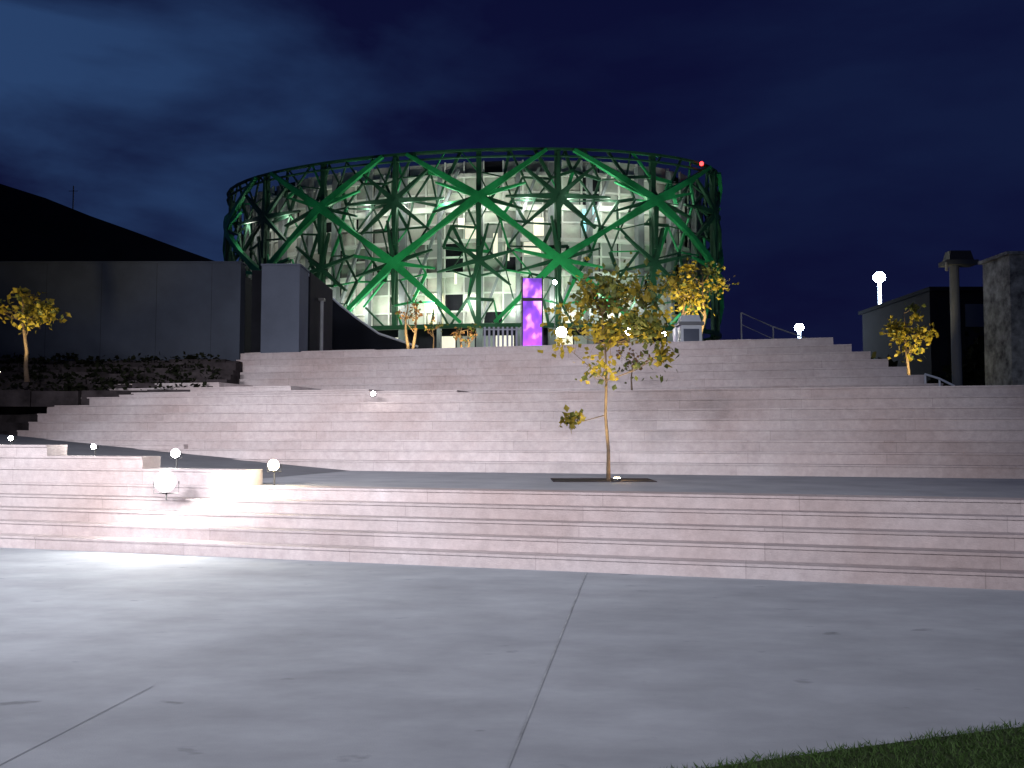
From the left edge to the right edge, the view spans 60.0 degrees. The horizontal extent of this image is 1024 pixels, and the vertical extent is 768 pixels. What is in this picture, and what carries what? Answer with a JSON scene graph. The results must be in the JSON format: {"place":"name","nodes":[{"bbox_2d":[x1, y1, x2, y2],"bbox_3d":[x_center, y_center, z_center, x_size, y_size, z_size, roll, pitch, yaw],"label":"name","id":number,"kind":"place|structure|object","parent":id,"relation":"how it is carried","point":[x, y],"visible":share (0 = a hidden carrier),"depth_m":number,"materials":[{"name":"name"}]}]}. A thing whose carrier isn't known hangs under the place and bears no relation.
{"place":"outdoors","nodes":[
{"label":"outdoors","id":0,"kind":"place"},
{"bbox_2d":[0,548,1023,767],"bbox_3d":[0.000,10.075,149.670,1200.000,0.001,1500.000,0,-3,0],"label":"plaza ground","id":1,"kind":"structure","parent":0,"point":[235,662],"depth_m":6.17,"materials":[{"name":"concrete"}]},
{"bbox_2d":[0,337,1023,590],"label":"stone stairs","id":2,"kind":"structure","parent":1,"relation":"on","point":[826,459],"depth_m":15.84,"materials":[{"name":"stone"}]},
{"bbox_2d":[8,436,16,444],"bbox_3d":[-8.573,1.074,15.224,0.114,0.377,0.160,0,-3,0],"label":"floodlight","id":3,"kind":"object","parent":2,"relation":"on","point":[11,438],"visible":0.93,"depth_m":15.17,"materials":[{"name":"metal"}]},
{"bbox_2d":[91,444,98,455],"bbox_3d":[-6.869,1.208,14.615,0.114,0.440,0.160,0,-3,0],"label":"floodlight","id":4,"kind":"object","parent":2,"relation":"on","point":[94,446],"visible":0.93,"depth_m":14.58,"materials":[{"name":"metal"}]},
{"bbox_2d":[0,358,242,407],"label":"stepped planters","id":5,"kind":"object","parent":2,"relation":"on","point":[229,372],"visible":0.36,"depth_m":24.08,"materials":[{"name":"stone"}]},
{"bbox_2d":[0,286,70,381],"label":"ornamental tree","id":6,"kind":"object","parent":5,"relation":"in","point":[39,311],"visible":1,"depth_m":22.09,"materials":[{"name":"yellow plant"}]},
{"bbox_2d":[0,351,221,390],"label":"shrubs","id":7,"kind":"object","parent":5,"relation":"in","point":[70,386],"visible":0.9,"depth_m":24.76,"materials":[{"name":"green plant"}]},
{"bbox_2d":[0,261,246,360],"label":"concrete wall","id":8,"kind":"structure","parent":2,"relation":"on","point":[123,310],"depth_m":27.68,"materials":[{"name":"grey paint"}]},
{"bbox_2d":[0,184,251,352],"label":"sloped hall building","id":9,"kind":"structure","parent":2,"relation":"on","point":[33,227],"depth_m":45.50,"materials":[{"name":"metal"}]},
{"bbox_2d":[153,470,178,499],"bbox_3d":[-4.830,1.414,12.400,0.364,0.417,0.160,0,-3,0],"label":"floodlight","id":10,"kind":"object","parent":2,"relation":"on","point":[164,481],"visible":1,"depth_m":12.33,"materials":[{"name":"metal"}]},
{"bbox_2d":[171,448,181,467],"bbox_3d":[-5.412,1.300,14.309,0.190,0.522,0.160,0,-3,0],"label":"floodlight","id":11,"kind":"object","parent":2,"relation":"on","point":[175,453],"visible":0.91,"depth_m":14.25,"materials":[{"name":"metal"}]},
{"bbox_2d":[267,459,281,485],"bbox_3d":[-3.484,1.293,13.008,0.214,0.389,0.160,0,-3,0],"label":"floodlight","id":12,"kind":"object","parent":2,"relation":"on","point":[273,465],"visible":1,"depth_m":12.94,"materials":[{"name":"metal"}]},
{"bbox_2d":[251,264,332,352],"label":"portal building","id":13,"kind":"structure","parent":2,"relation":"on","point":[279,317],"depth_m":27.84,"materials":[{"name":"paint"}]},
{"bbox_2d":[318,298,325,350],"bbox_3d":[-6.473,-1.857,30.153,0.200,2.117,0.200,0,-3,0],"label":"narrow pillar","id":14,"kind":"object","parent":2,"relation":"on","point":[321,300],"visible":0.78,"depth_m":30.11,"materials":[{"name":"metal"}]},
{"bbox_2d":[289,263,418,349],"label":"ramp wall","id":15,"kind":"structure","parent":2,"relation":"on","point":[350,331],"depth_m":38.17,"materials":[{"name":"paint"}]},
{"bbox_2d":[395,295,422,348],"bbox_3d":[-3.863,-1.948,33.088,1.068,2.814,0.950,0,-3,0],"label":"ornamental tree","id":16,"kind":"object","parent":2,"relation":"on","point":[416,310],"visible":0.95,"depth_m":33.11,"materials":[{"name":"orange plant"}]},
{"bbox_2d":[424,317,447,347],"bbox_3d":[-2.829,-1.536,33.175,0.806,1.981,0.845,-3,-4,41],"label":"ornamental tree","id":17,"kind":"object","parent":2,"relation":"on","point":[436,326],"visible":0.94,"depth_m":33.14,"materials":[{"name":"brown plant"}]},
{"bbox_2d":[450,323,480,347],"bbox_3d":[-1.614,-1.409,31.103,1.064,1.511,0.648,-1,-3,14],"label":"ornamental tree","id":18,"kind":"object","parent":2,"relation":"on","point":[459,335],"visible":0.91,"depth_m":31.14,"materials":[{"name":"brown plant"}]},
{"bbox_2d":[239,160,706,347],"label":"ribs and columns","id":19,"kind":"object","parent":2,"relation":"on","point":[694,225],"visible":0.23,"depth_m":63.17,"materials":[{"name":"grey metal"}]},
{"bbox_2d":[254,161,690,325],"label":"panels","id":20,"kind":"object","parent":19,"relation":"attached to","point":[455,301],"visible":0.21,"depth_m":63.44,"materials":[{"name":"grey glass"}]},
{"bbox_2d":[227,150,721,330],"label":"star struts","id":21,"kind":"object","parent":19,"relation":"attached to","point":[396,199],"visible":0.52,"depth_m":61.95,"materials":[{"name":"green metal"}]},
{"bbox_2d":[223,147,723,340],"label":"green lattice","id":22,"kind":"object","parent":21,"relation":"attached to","point":[558,260],"visible":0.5,"depth_m":61.65,"materials":[{"name":"metal"}]},
{"bbox_2d":[433,207,596,312],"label":"interior light fixtures","id":23,"kind":"object","parent":19,"relation":"attached to","point":[538,230],"visible":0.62,"depth_m":62.46,"materials":[{"name":"grey"}]},
{"bbox_2d":[275,168,678,347],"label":"window","id":24,"kind":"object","parent":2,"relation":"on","point":[422,332],"visible":0.06,"depth_m":63.85,"materials":[{"name":"glass"}]},
{"bbox_2d":[483,327,521,346],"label":"picket screen","id":25,"kind":"object","parent":2,"relation":"on","point":[502,329],"visible":0.37,"depth_m":44.20,"materials":[{"name":"paint"}]},
{"bbox_2d":[397,335,666,348],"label":"lobby glazing","id":26,"kind":"structure","parent":2,"relation":"on","point":[447,342],"depth_m":63.28,"materials":[{"name":"grey glass"}]},
{"bbox_2d":[522,277,542,345],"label":"illuminated display panel","id":27,"kind":"object","parent":2,"relation":"on","point":[532,309],"visible":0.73,"depth_m":40.38,"materials":[{"name":"glass"}]},
{"bbox_2d":[552,280,556,329],"bbox_3d":[1.653,-2.297,34.245,0.214,3.437,0.160,0,-3,0],"label":"floodlight","id":28,"kind":"object","parent":2,"relation":"on","point":[554,282],"visible":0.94,"depth_m":34.27,"materials":[{"name":"metal"}]},
{"bbox_2d":[555,326,567,338],"bbox_3d":[1.904,-1.401,34.194,0.514,1.642,0.160,0,-3,0],"label":"floodlight","id":29,"kind":"object","parent":2,"relation":"on","point":[563,332],"visible":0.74,"depth_m":34.15,"materials":[{"name":"metal"}]},
{"bbox_2d":[551,478,656,481],"bbox_3d":[1.465,1.567,14.434,1.630,0.022,1.000,0,-3,0],"label":"tree pit","id":30,"kind":"object","parent":2,"relation":"on","point":[599,480],"visible":0.87,"depth_m":14.33,"materials":[{"name":"soil"}]},
{"bbox_2d":[538,251,679,479],"bbox_3d":[1.642,-0.186,14.635,2.018,3.726,2.230,2,-4,-37],"label":"young tree","id":31,"kind":"object","parent":30,"relation":"in","point":[641,328],"visible":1,"depth_m":14.40,"materials":[{"name":"yellow plant"}]},
{"bbox_2d":[616,341,660,389],"bbox_3d":[2.821,-0.415,20.552,1.287,1.355,1.208,2,-4,-35],"label":"sapling","id":32,"kind":"object","parent":2,"relation":"on","point":[633,361],"visible":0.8,"depth_m":20.61,"materials":[{"name":"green plant"}]},
{"bbox_2d":[673,315,703,341],"bbox_3d":[5.452,-1.528,27.480,0.846,1.158,0.800,0,-3,0],"label":"ticket kiosk","id":33,"kind":"object","parent":2,"relation":"on","point":[687,327],"visible":0.79,"depth_m":27.14,"materials":[{"name":"paint"}]},
{"bbox_2d":[653,257,738,332],"bbox_3d":[6.075,-2.418,29.171,2.767,3.330,2.398,1,-3,-17],"label":"ornamental tree","id":34,"kind":"object","parent":2,"relation":"on","point":[683,298],"visible":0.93,"depth_m":29.09,"materials":[{"name":"yellow plant"}]},
{"bbox_2d":[740,312,806,338],"bbox_3d":[7.547,-1.368,25.354,2.229,1.598,0.206,-3,-4,40],"label":"handrail","id":35,"kind":"object","parent":2,"relation":"on","point":[741,313],"visible":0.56,"depth_m":25.44,"materials":[{"name":"black metal"}]},
{"bbox_2d":[795,323,803,337],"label":"street lamp","id":36,"kind":"object","parent":2,"relation":"on","point":[799,327],"visible":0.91,"depth_m":40.10,"materials":[{"name":"glass"}]},
{"bbox_2d":[873,271,884,304],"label":"street lamp","id":37,"kind":"object","parent":2,"relation":"on","point":[878,277],"visible":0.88,"depth_m":40.22,"materials":[{"name":"metal"}]},
{"bbox_2d":[879,302,938,374],"bbox_3d":[10.851,-0.859,24.078,1.465,2.759,1.354,-1,-3,15],"label":"ornamental tree","id":38,"kind":"object","parent":2,"relation":"on","point":[896,332],"visible":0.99,"depth_m":24.00,"materials":[{"name":"yellow plant"}]},
{"bbox_2d":[871,327,984,385],"bbox_3d":[13.328,-0.374,27.533,7.757,2.648,5.454,0,-3,0],"label":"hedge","id":39,"kind":"object","parent":2,"relation":"on","point":[973,360],"visible":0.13,"depth_m":25.85,"materials":[{"name":"green plant"}]},
{"bbox_2d":[924,373,954,385],"bbox_3d":[9.699,0.076,20.083,0.092,0.708,0.974,1,-3,-13],"label":"handrail","id":40,"kind":"object","parent":2,"relation":"on","point":[938,378],"visible":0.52,"depth_m":20.14,"materials":[{"name":"metal"}]},
{"bbox_2d":[938,250,978,385],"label":"service column","id":41,"kind":"structure","parent":2,"relation":"on","point":[954,260],"depth_m":24.05,"materials":[{"name":"paint"}]},
{"bbox_2d":[667,717,1023,767],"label":"lawn","id":42,"kind":"structure","parent":1,"relation":"on","point":[1001,747],"depth_m":4.38,"materials":[{"name":"green plant"}]},
{"bbox_2d":[0,0,1023,351],"label":"sky","id":43,"kind":"structure","parent":0,"point":[849,141],"materials":[{"name":"blue"}]},
{"bbox_2d":[858,287,984,381],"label":"utility building","id":44,"kind":"structure","parent":0,"point":[936,311],"depth_m":31.30,"materials":[{"name":"paint"}]},
{"bbox_2d":[858,287,984,381],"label":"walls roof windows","id":45,"kind":"structure","parent":44,"relation":"in","point":[936,300],"depth_m":31.31,"materials":[{"name":"paint"}]},
{"bbox_2d":[978,251,1023,384],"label":"stone pier","id":46,"kind":"structure","parent":0,"point":[1003,287],"depth_m":21.40,"materials":[{"name":"grey stone"}]}
]}

